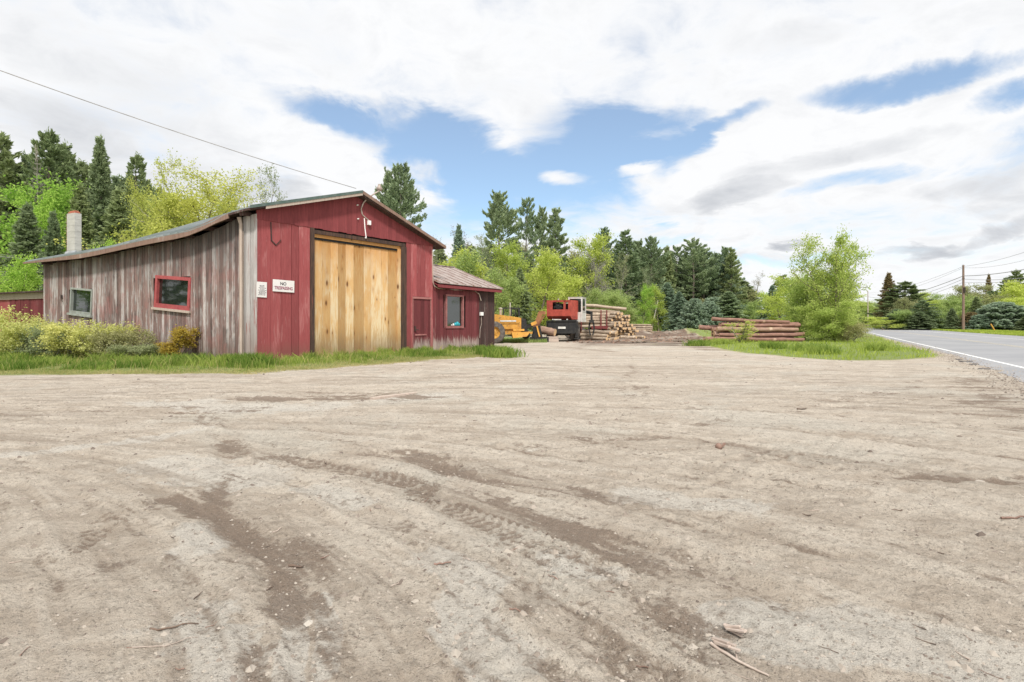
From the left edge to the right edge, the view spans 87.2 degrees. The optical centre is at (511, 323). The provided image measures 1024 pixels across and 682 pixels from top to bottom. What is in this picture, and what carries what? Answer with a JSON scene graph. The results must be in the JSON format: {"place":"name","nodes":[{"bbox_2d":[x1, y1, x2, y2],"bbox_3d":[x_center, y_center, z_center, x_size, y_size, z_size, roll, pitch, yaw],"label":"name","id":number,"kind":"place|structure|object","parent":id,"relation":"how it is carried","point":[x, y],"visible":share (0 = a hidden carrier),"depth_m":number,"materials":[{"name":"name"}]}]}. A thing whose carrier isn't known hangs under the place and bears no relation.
{"place":"outdoors","nodes":[
{"label":"outdoors","id":0,"kind":"place"},
{"bbox_2d":[0,325,1023,681],"bbox_3d":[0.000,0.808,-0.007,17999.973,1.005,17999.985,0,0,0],"label":"ground","id":1,"kind":"structure","parent":0,"point":[784,595],"depth_m":3.42,"materials":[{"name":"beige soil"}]},
{"bbox_2d":[0,131,40,277],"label":"pine tree","id":2,"kind":"object","parent":1,"relation":"on","point":[9,168],"visible":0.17,"depth_m":55.51,"materials":[{"name":"green plant"}]},
{"bbox_2d":[0,251,42,291],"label":"leafy tree","id":3,"kind":"object","parent":1,"relation":"on","point":[17,282],"visible":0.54,"depth_m":30.54,"materials":[{"name":"green plant"}]},
{"bbox_2d":[0,290,42,330],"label":"shed","id":4,"kind":"structure","parent":1,"relation":"on","point":[30,300],"depth_m":25.59,"materials":[{"name":"red paint"}]},
{"bbox_2d":[0,201,45,291],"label":"spruce tree","id":5,"kind":"object","parent":1,"relation":"on","point":[27,232],"visible":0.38,"depth_m":39.80,"materials":[{"name":"green plant"}]},
{"bbox_2d":[0,305,49,352],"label":"shrub","id":6,"kind":"object","parent":1,"relation":"on","point":[3,314],"visible":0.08,"depth_m":19.43,"materials":[{"name":"green plant"}]},
{"bbox_2d":[0,315,69,352],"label":"shrub","id":7,"kind":"object","parent":1,"relation":"on","point":[8,330],"visible":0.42,"depth_m":18.59,"materials":[{"name":"green plant"}]},
{"bbox_2d":[5,184,66,279],"bbox_3d":[-37.720,-4.942,43.207,3.804,12.551,5.546,0,0,-4],"label":"leafy tree","id":8,"kind":"object","parent":1,"relation":"on","point":[42,217],"visible":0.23,"depth_m":43.08,"materials":[{"name":"green plant"}]},
{"bbox_2d":[0,127,75,270],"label":"pine tree","id":9,"kind":"object","parent":1,"relation":"on","point":[50,159],"visible":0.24,"depth_m":53.50,"materials":[{"name":"green plant"}]},
{"bbox_2d":[0,162,93,283],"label":"leafy tree","id":10,"kind":"object","parent":1,"relation":"on","point":[59,194],"visible":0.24,"depth_m":46.34,"materials":[{"name":"green plant"}]},
{"bbox_2d":[36,210,65,290],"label":"spruce tree","id":11,"kind":"object","parent":1,"relation":"on","point":[53,232],"visible":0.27,"depth_m":37.80,"materials":[{"name":"green plant"}]},
{"bbox_2d":[12,321,89,356],"bbox_3d":[-16.139,0.612,18.947,2.856,1.472,2.306,0,0,40],"label":"shrub","id":12,"kind":"object","parent":1,"relation":"on","point":[36,333],"visible":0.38,"depth_m":18.53,"materials":[{"name":"green plant"}]},
{"bbox_2d":[30,318,94,356],"bbox_3d":[-15.380,0.586,18.757,2.273,1.614,3.007,0,0,-31],"label":"shrub","id":13,"kind":"object","parent":1,"relation":"on","point":[49,330],"visible":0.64,"depth_m":18.28,"materials":[{"name":"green plant"}]},
{"bbox_2d":[42,139,85,211],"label":"pine tree","id":14,"kind":"object","parent":1,"relation":"on","point":[68,153],"visible":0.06,"depth_m":56.97,"materials":[{"name":"green plant"}]},
{"bbox_2d":[63,180,97,250],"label":"spruce tree","id":15,"kind":"object","parent":1,"relation":"on","point":[79,203],"visible":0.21,"depth_m":46.77,"materials":[{"name":"green plant"}]},
{"bbox_2d":[85,135,112,241],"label":"spruce tree","id":16,"kind":"object","parent":1,"relation":"on","point":[99,175],"visible":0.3,"depth_m":51.62,"materials":[{"name":"green plant"}]},
{"bbox_2d":[65,320,141,356],"bbox_3d":[-14.555,0.608,19.182,2.142,1.566,2.834,0,0,12],"label":"shrub","id":17,"kind":"object","parent":1,"relation":"on","point":[84,333],"visible":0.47,"depth_m":18.58,"materials":[{"name":"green plant"}]},
{"bbox_2d":[91,185,139,247],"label":"spruce tree","id":18,"kind":"object","parent":1,"relation":"on","point":[117,209],"visible":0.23,"depth_m":45.45,"materials":[{"name":"green plant"}]},
{"bbox_2d":[75,325,157,356],"bbox_3d":[-13.764,0.679,18.857,2.435,1.324,1.966,0,0,-12],"label":"shrub","id":19,"kind":"object","parent":1,"relation":"on","point":[114,338],"visible":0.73,"depth_m":18.55,"materials":[{"name":"green plant"}]},
{"bbox_2d":[95,341,164,355],"bbox_3d":[-12.973,0.957,18.649,2.664,0.764,2.151,0,0,31],"label":"shrub","id":20,"kind":"object","parent":1,"relation":"on","point":[142,349],"visible":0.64,"depth_m":18.33,"materials":[{"name":"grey plant"}]},
{"bbox_2d":[120,151,154,235],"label":"pine tree","id":21,"kind":"object","parent":1,"relation":"on","point":[136,160],"visible":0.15,"depth_m":53.90,"materials":[{"name":"green plant"}]},
{"bbox_2d":[114,173,171,242],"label":"leafy tree","id":22,"kind":"object","parent":1,"relation":"on","point":[142,204],"visible":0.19,"depth_m":43.82,"materials":[{"name":"green plant"}]},
{"bbox_2d":[40,157,269,249],"bbox_3d":[-23.656,-5.391,39.349,9.939,13.498,13.969,0,0,18],"label":"leafy tree","id":23,"kind":"object","parent":1,"relation":"on","point":[194,208],"visible":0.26,"depth_m":39.15,"materials":[{"name":"green plant"}]},
{"bbox_2d":[99,183,214,242],"bbox_3d":[-24.284,-4.591,39.681,8.436,11.829,8.560,0,0,3],"label":"leafy tree","id":24,"kind":"object","parent":1,"relation":"on","point":[167,201],"visible":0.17,"depth_m":38.62,"materials":[{"name":"green plant"}]},
{"bbox_2d":[125,148,211,234],"bbox_3d":[-25.415,-5.973,41.283,8.192,14.724,5.873,0,0,-11],"label":"leafy tree","id":25,"kind":"object","parent":1,"relation":"on","point":[163,180],"visible":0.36,"depth_m":40.77,"materials":[{"name":"green plant"}]},
{"bbox_2d":[158,324,201,356],"bbox_3d":[-11.312,0.661,18.299,1.262,1.269,1.348,0,0,-17],"label":"shrub","id":26,"kind":"object","parent":1,"relation":"on","point":[180,335],"visible":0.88,"depth_m":18.12,"materials":[{"name":"yellow plant"}]},
{"bbox_2d":[23,184,445,359],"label":"barn","id":27,"kind":"structure","parent":1,"relation":"on","point":[355,267],"depth_m":19.88,"materials":[{"name":"red wood"}]},
{"bbox_2d":[67,287,92,317],"bbox_3d":[-17.371,-0.846,21.653,1.639,1.240,0.190,0,0,24],"label":"window","id":28,"kind":"structure","parent":27,"relation":"in","point":[80,304],"depth_m":21.72,"materials":[{"name":"grey paint"}]},
{"bbox_2d":[151,275,190,312],"bbox_3d":[-12.255,-1.060,19.375,2.097,1.418,0.190,0,0,24],"label":"window","id":29,"kind":"structure","parent":27,"relation":"in","point":[171,293],"depth_m":19.42,"materials":[{"name":"red paint"}]},
{"bbox_2d":[0,70,355,188],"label":"power line","id":30,"kind":"object","parent":27,"relation":"attached to","point":[169,129],"visible":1,"depth_m":17.56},
{"bbox_2d":[273,279,293,292],"bbox_3d":[-7.819,-1.277,18.400,0.016,0.404,0.780,0,-1,37],"label":"trespass sign","id":31,"kind":"object","parent":27,"relation":"attached to","point":[283,286],"visible":1,"depth_m":18.39,"materials":[{"name":"white metal"}]},
{"bbox_2d":[315,240,353,355],"bbox_3d":[-6.671,-0.942,20.116,0.048,4.343,1.734,0,0,37],"label":"barn door","id":32,"kind":"structure","parent":27,"relation":"in","point":[334,262],"depth_m":20.11,"materials":[{"name":"brown wood"}]},
{"bbox_2d":[354,245,396,352],"bbox_3d":[-5.500,-0.951,21.680,0.046,4.326,2.125,0,0,37],"label":"barn door","id":33,"kind":"structure","parent":27,"relation":"in","point":[375,269],"depth_m":21.61,"materials":[{"name":"brown wood"}]},
{"bbox_2d":[412,296,431,348],"bbox_3d":[-3.917,0.024,23.518,0.148,2.352,1.111,0,0,37],"label":"door","id":34,"kind":"structure","parent":27,"relation":"in","point":[421,306],"depth_m":23.53,"materials":[{"name":"red paint"}]},
{"bbox_2d":[0,343,492,374],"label":"grass","id":35,"kind":"structure","parent":1,"relation":"on","point":[194,359],"depth_m":16.41,"materials":[{"name":"green plant"}]},
{"bbox_2d":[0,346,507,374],"bbox_3d":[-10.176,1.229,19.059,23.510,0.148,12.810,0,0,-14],"label":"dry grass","id":36,"kind":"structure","parent":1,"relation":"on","point":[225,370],"depth_m":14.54,"materials":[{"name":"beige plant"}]},
{"bbox_2d":[247,162,286,204],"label":"leafy tree","id":37,"kind":"object","parent":1,"relation":"on","point":[273,185],"visible":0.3,"depth_m":43.31,"materials":[{"name":"grey plant"}]},
{"bbox_2d":[374,161,436,264],"bbox_3d":[-10.382,-6.866,49.864,6.820,16.334,6.427,0,0,-7],"label":"pine tree","id":38,"kind":"object","parent":1,"relation":"on","point":[407,191],"visible":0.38,"depth_m":49.49,"materials":[{"name":"green plant"}]},
{"bbox_2d":[451,223,465,270],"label":"spruce tree","id":39,"kind":"object","parent":1,"relation":"on","point":[458,240],"visible":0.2,"depth_m":65.72,"materials":[{"name":"green plant"}]},
{"bbox_2d":[439,247,485,275],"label":"leafy tree","id":40,"kind":"object","parent":1,"relation":"on","point":[471,270],"visible":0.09,"depth_m":53.36,"materials":[{"name":"green plant"}]},
{"bbox_2d":[432,250,503,349],"bbox_3d":[-4.580,-0.882,27.718,6.778,4.764,4.831,0,0,37],"label":"annex","id":41,"kind":"object","parent":1,"relation":"on","point":[463,307],"visible":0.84,"depth_m":25.84,"materials":[{"name":"red paint"}]},
{"bbox_2d":[444,294,463,327],"bbox_3d":[-2.712,-0.552,25.205,0.135,1.570,1.221,0,0,37],"label":"window","id":42,"kind":"structure","parent":41,"relation":"in","point":[453,304],"depth_m":25.22,"materials":[{"name":"grey glass"}]},
{"bbox_2d":[435,245,501,311],"bbox_3d":[-5.183,-3.469,56.257,9.679,9.470,6.640,0,0,4],"label":"leafy tree","id":43,"kind":"object","parent":1,"relation":"on","point":[479,269],"visible":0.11,"depth_m":56.35,"materials":[{"name":"green plant"}]},
{"bbox_2d":[470,189,530,296],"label":"pine tree","id":44,"kind":"object","parent":1,"relation":"on","point":[497,210],"visible":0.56,"depth_m":71.14,"materials":[{"name":"green plant"}]},
{"bbox_2d":[481,265,527,336],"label":"leafy tree","id":45,"kind":"object","parent":1,"relation":"on","point":[506,284],"visible":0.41,"depth_m":48.99,"materials":[{"name":"green plant"}]},
{"bbox_2d":[487,235,531,314],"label":"leafy tree","id":46,"kind":"object","parent":1,"relation":"on","point":[504,257],"visible":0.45,"depth_m":60.64,"materials":[{"name":"green plant"}]},
{"bbox_2d":[495,302,529,343],"bbox_3d":[-2.265,-0.023,34.142,6.800,2.607,2.400,0,0,-3],"label":"wheel loader","id":47,"kind":"object","parent":1,"relation":"on","point":[515,327],"visible":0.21,"depth_m":33.70,"materials":[{"name":"yellow metal"}]},
{"bbox_2d":[505,267,534,335],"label":"spruce tree","id":48,"kind":"object","parent":1,"relation":"on","point":[525,313],"visible":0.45,"depth_m":53.71,"materials":[{"name":"green plant"}]},
{"bbox_2d":[511,197,544,283],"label":"pine tree","id":49,"kind":"object","parent":1,"relation":"on","point":[530,220],"visible":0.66,"depth_m":75.43,"materials":[{"name":"green plant"}]},
{"bbox_2d":[522,311,548,341],"bbox_3d":[1.476,0.186,35.472,1.856,2.029,0.855,0,0,0],"label":"rusty grapple","id":50,"kind":"object","parent":1,"relation":"on","point":[536,332],"visible":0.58,"depth_m":35.10,"materials":[{"name":"orange metal"}]},
{"bbox_2d":[524,205,554,292],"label":"pine tree","id":51,"kind":"object","parent":1,"relation":"on","point":[539,225],"visible":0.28,"depth_m":79.62,"materials":[{"name":"green plant"}]},
{"bbox_2d":[506,243,573,325],"bbox_3d":[2.880,-3.493,57.336,8.106,9.558,8.226,0,0,6],"label":"leafy tree","id":52,"kind":"object","parent":1,"relation":"on","point":[547,259],"visible":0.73,"depth_m":56.64,"materials":[{"name":"green plant"}]},
{"bbox_2d":[205,337,902,367],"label":"weeds","id":53,"kind":"object","parent":1,"relation":"on","point":[498,352],"visible":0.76,"depth_m":21.57,"materials":[{"name":"green plant"}]},
{"bbox_2d":[532,207,576,314],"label":"pine tree","id":54,"kind":"object","parent":1,"relation":"on","point":[557,228],"visible":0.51,"depth_m":73.45,"materials":[{"name":"green plant"}]},
{"bbox_2d":[527,267,590,319],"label":"leafy tree","id":55,"kind":"object","parent":1,"relation":"on","point":[572,283],"visible":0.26,"depth_m":62.12,"materials":[{"name":"green plant"}]},
{"bbox_2d":[546,297,594,340],"bbox_3d":[4.423,-0.299,39.835,3.439,3.105,7.290,0,0,9],"label":"log loader truck","id":56,"kind":"object","parent":1,"relation":"on","point":[569,315],"visible":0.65,"depth_m":37.03,"materials":[{"name":"red metal"}]},
{"bbox_2d":[557,229,618,308],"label":"leafy tree","id":57,"kind":"object","parent":1,"relation":"on","point":[597,244],"visible":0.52,"depth_m":73.61,"materials":[{"name":"green plant"}]},
{"bbox_2d":[586,287,630,310],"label":"leafy tree","id":58,"kind":"object","parent":1,"relation":"on","point":[613,299],"visible":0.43,"depth_m":58.60,"materials":[{"name":"green plant"}]},
{"bbox_2d":[595,288,647,323],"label":"leafy tree","id":59,"kind":"object","parent":1,"relation":"on","point":[631,312],"visible":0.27,"depth_m":62.13,"materials":[{"name":"green plant"}]},
{"bbox_2d":[603,229,654,321],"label":"pine tree","id":60,"kind":"object","parent":1,"relation":"on","point":[624,243],"visible":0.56,"depth_m":77.10,"materials":[{"name":"green plant"}]},
{"bbox_2d":[566,330,710,342],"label":"bark litter","id":61,"kind":"object","parent":1,"relation":"on","point":[647,338],"visible":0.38,"depth_m":39.06,"materials":[{"name":"brown wood"}]},
{"bbox_2d":[635,283,657,324],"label":"leafy tree","id":62,"kind":"object","parent":1,"relation":"on","point":[645,291],"visible":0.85,"depth_m":65.85,"materials":[{"name":"green plant"}]},
{"bbox_2d":[628,235,671,310],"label":"pine tree","id":63,"kind":"object","parent":1,"relation":"on","point":[651,244],"visible":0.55,"depth_m":79.37,"materials":[{"name":"green plant"}]},
{"bbox_2d":[636,284,671,330],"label":"leafy tree","id":64,"kind":"object","parent":1,"relation":"on","point":[658,296],"visible":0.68,"depth_m":70.13,"materials":[{"name":"green plant"}]},
{"bbox_2d":[651,282,677,326],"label":"spruce tree","id":65,"kind":"object","parent":1,"relation":"on","point":[668,291],"visible":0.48,"depth_m":71.52,"materials":[{"name":"green plant"}]},
{"bbox_2d":[656,245,676,301],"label":"spruce tree","id":66,"kind":"object","parent":1,"relation":"on","point":[667,275],"visible":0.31,"depth_m":83.52,"materials":[{"name":"green plant"}]},
{"bbox_2d":[662,291,686,330],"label":"spruce tree","id":67,"kind":"object","parent":1,"relation":"on","point":[679,301],"visible":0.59,"depth_m":65.77,"materials":[{"name":"green plant"}]},
{"bbox_2d":[670,245,692,297],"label":"pine tree","id":68,"kind":"object","parent":1,"relation":"on","point":[677,249],"visible":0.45,"depth_m":85.42,"materials":[{"name":"green plant"}]},
{"bbox_2d":[673,298,708,330],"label":"young pine","id":69,"kind":"object","parent":1,"relation":"on","point":[694,315],"visible":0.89,"depth_m":59.16,"materials":[{"name":"green plant"}]},
{"bbox_2d":[670,237,714,298],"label":"pine tree","id":70,"kind":"object","parent":1,"relation":"on","point":[694,257],"visible":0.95,"depth_m":83.36,"materials":[{"name":"green plant"}]},
{"bbox_2d":[681,248,725,300],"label":"pine tree","id":71,"kind":"object","parent":1,"relation":"on","point":[712,274],"visible":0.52,"depth_m":84.69,"materials":[{"name":"green plant"}]},
{"bbox_2d":[702,301,725,330],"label":"young pine","id":72,"kind":"object","parent":1,"relation":"on","point":[712,309],"visible":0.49,"depth_m":59.29,"materials":[{"name":"green plant"}]},
{"bbox_2d":[701,257,745,299],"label":"pine tree","id":73,"kind":"object","parent":1,"relation":"on","point":[726,276],"visible":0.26,"depth_m":85.14,"materials":[{"name":"green plant"}]},
{"bbox_2d":[715,291,749,321],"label":"spruce tree","id":74,"kind":"object","parent":1,"relation":"on","point":[728,304],"visible":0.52,"depth_m":69.31,"materials":[{"name":"green plant"}]},
{"bbox_2d":[715,248,751,306],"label":"pine tree","id":75,"kind":"object","parent":1,"relation":"on","point":[731,258],"visible":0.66,"depth_m":83.56,"materials":[{"name":"green plant"}]},
{"bbox_2d":[720,320,759,342],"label":"sapling","id":76,"kind":"object","parent":1,"relation":"on","point":[744,335],"visible":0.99,"depth_m":33.52,"materials":[{"name":"green plant"}]},
{"bbox_2d":[706,336,793,340],"bbox_3d":[16.322,1.085,36.790,5.892,0.438,0.422,-1,-15,1],"label":"log","id":77,"kind":"object","parent":1,"relation":"on","point":[708,338],"visible":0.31,"depth_m":36.63,"materials":[{"name":"brown wood"}]},
{"bbox_2d":[719,332,804,336],"bbox_3d":[17.021,0.771,36.653,5.711,0.325,0.337,-1,11,2],"label":"log","id":78,"kind":"object","parent":77,"relation":"on","point":[772,334],"visible":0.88,"depth_m":36.53,"materials":[{"name":"brown wood"}]},
{"bbox_2d":[750,291,796,327],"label":"leafy tree","id":79,"kind":"object","parent":1,"relation":"on","point":[775,311],"visible":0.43,"depth_m":61.73,"materials":[{"name":"green plant"}]},
{"bbox_2d":[756,273,801,326],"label":"leafy tree","id":80,"kind":"object","parent":1,"relation":"on","point":[783,288],"visible":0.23,"depth_m":55.53,"materials":[{"name":"green plant"}]},
{"bbox_2d":[778,268,830,339],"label":"leafy tree","id":81,"kind":"object","parent":1,"relation":"on","point":[797,293],"visible":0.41,"depth_m":41.05,"materials":[{"name":"green plant"}]},
{"bbox_2d":[697,330,937,359],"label":"grass","id":82,"kind":"structure","parent":1,"relation":"on","point":[766,350],"depth_m":23.66,"materials":[{"name":"green plant"}]},
{"bbox_2d":[784,299,868,341],"bbox_3d":[21.398,-0.197,36.753,4.481,3.016,5.086,0,0,-25],"label":"bush","id":83,"kind":"object","parent":1,"relation":"on","point":[817,323],"visible":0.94,"depth_m":36.24,"materials":[{"name":"green plant"}]},
{"bbox_2d":[783,223,873,340],"bbox_3d":[22.322,-2.668,37.446,5.572,8.075,4.419,0,0,-15],"label":"leafy tree","id":84,"kind":"object","parent":1,"relation":"on","point":[830,300],"visible":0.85,"depth_m":37.00,"materials":[{"name":"green plant"}]},
{"bbox_2d":[834,321,874,341],"bbox_3d":[22.998,0.527,36.490,2.341,1.663,2.899,0,0,3],"label":"shrub","id":85,"kind":"object","parent":1,"relation":"on","point":[858,330],"visible":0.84,"depth_m":36.13,"materials":[{"name":"green plant"}]},
{"bbox_2d":[872,271,898,328],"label":"spruce tree","id":86,"kind":"object","parent":1,"relation":"on","point":[888,282],"visible":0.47,"depth_m":117.68,"materials":[{"name":"green plant"}]},
{"bbox_2d":[866,280,939,327],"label":"pine tree","id":87,"kind":"object","parent":1,"relation":"on","point":[904,285],"visible":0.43,"depth_m":114.90,"materials":[{"name":"green plant"}]},
{"bbox_2d":[897,312,937,329],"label":"spruce tree","id":88,"kind":"object","parent":1,"relation":"on","point":[916,318],"visible":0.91,"depth_m":97.44,"materials":[{"name":"green plant"}]},
{"bbox_2d":[900,300,945,327],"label":"pine tree","id":89,"kind":"object","parent":1,"relation":"on","point":[927,309],"visible":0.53,"depth_m":99.59,"materials":[{"name":"green plant"}]},
{"bbox_2d":[872,327,1023,335],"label":"grass","id":90,"kind":"structure","parent":1,"relation":"on","point":[1007,332],"depth_m":68.68,"materials":[{"name":"green plant"}]},
{"bbox_2d":[940,308,961,329],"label":"spruce tree","id":91,"kind":"object","parent":1,"relation":"on","point":[950,323],"visible":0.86,"depth_m":92.72,"materials":[{"name":"green plant"}]},
{"bbox_2d":[894,342,1023,402],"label":"gravel","id":92,"kind":"structure","parent":1,"relation":"on","point":[1004,376],"depth_m":14.18,"materials":[{"name":"grey gravel"}]},
{"bbox_2d":[941,282,1013,310],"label":"leafy tree","id":93,"kind":"object","parent":1,"relation":"on","point":[977,294],"visible":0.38,"depth_m":117.78,"materials":[{"name":"green plant"}]},
{"bbox_2d":[965,314,1000,329],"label":"young pine","id":94,"kind":"object","parent":1,"relation":"on","point":[982,320],"visible":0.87,"depth_m":89.27,"materials":[{"name":"green plant"}]},
{"bbox_2d":[965,302,1023,330],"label":"young pine","id":95,"kind":"object","parent":1,"relation":"on","point":[1004,315],"visible":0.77,"depth_m":88.23,"materials":[{"name":"green plant"}]},
{"bbox_2d":[990,279,1023,302],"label":"leafy tree","id":96,"kind":"object","parent":1,"relation":"on","point":[1016,290],"visible":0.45,"depth_m":121.51,"materials":[{"name":"green plant"}]},
{"bbox_2d":[0,0,1023,308],"label":"sky","id":97,"kind":"structure","parent":0,"point":[748,127],"materials":[{"name":"white"}]},
{"bbox_2d":[862,328,1023,381],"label":"road","id":98,"kind":"structure","parent":0,"point":[1008,354],"depth_m":30.92,"materials":[{"name":"grey asphalt"}]},
{"bbox_3d":[16.445,1.067,37.220,5.892,0.335,0.322,0,-26,4],"label":"log","id":99,"kind":"object","parent":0,"visible":0},
{"bbox_2d":[713,331,797,336],"bbox_3d":[16.787,0.776,37.047,5.711,0.430,0.447,0,5,1],"label":"log","id":100,"kind":"object","parent":99,"relation":"on","point":[715,333],"visible":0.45,"depth_m":36.97,"materials":[{"name":"brown wood"}]},
{"bbox_2d":[716,326,798,331],"bbox_3d":[16.819,0.404,36.864,5.531,0.405,0.390,0,-19,1],"label":"log","id":101,"kind":"object","parent":100,"relation":"on","point":[766,329],"visible":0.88,"depth_m":36.75,"materials":[{"name":"beige wood"}]},
{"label":"log","id":102,"kind":"object","parent":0,"visible":0},
{"bbox_2d":[713,327,794,332],"bbox_3d":[16.749,0.432,37.195,5.531,0.514,0.480,0,-29,1],"label":"log","id":103,"kind":"object","parent":102,"relation":"on","point":[714,328],"visible":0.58,"depth_m":37.08,"materials":[{"name":"brown wood"}]},
{"bbox_2d":[721,323,800,326],"bbox_3d":[17.125,0.103,37.026,5.351,0.372,0.398,1,-5,1],"label":"log","id":104,"kind":"object","parent":103,"relation":"on","point":[778,325],"visible":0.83,"depth_m":36.94,"materials":[{"name":"brown wood"}]},
{"bbox_2d":[711,317,789,323],"bbox_3d":[16.502,-0.192,37.184,5.170,0.330,0.332,3,22,6],"label":"log","id":105,"kind":"object","parent":104,"relation":"on","point":[742,320],"visible":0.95,"depth_m":37.11,"materials":[{"name":"brown wood"}]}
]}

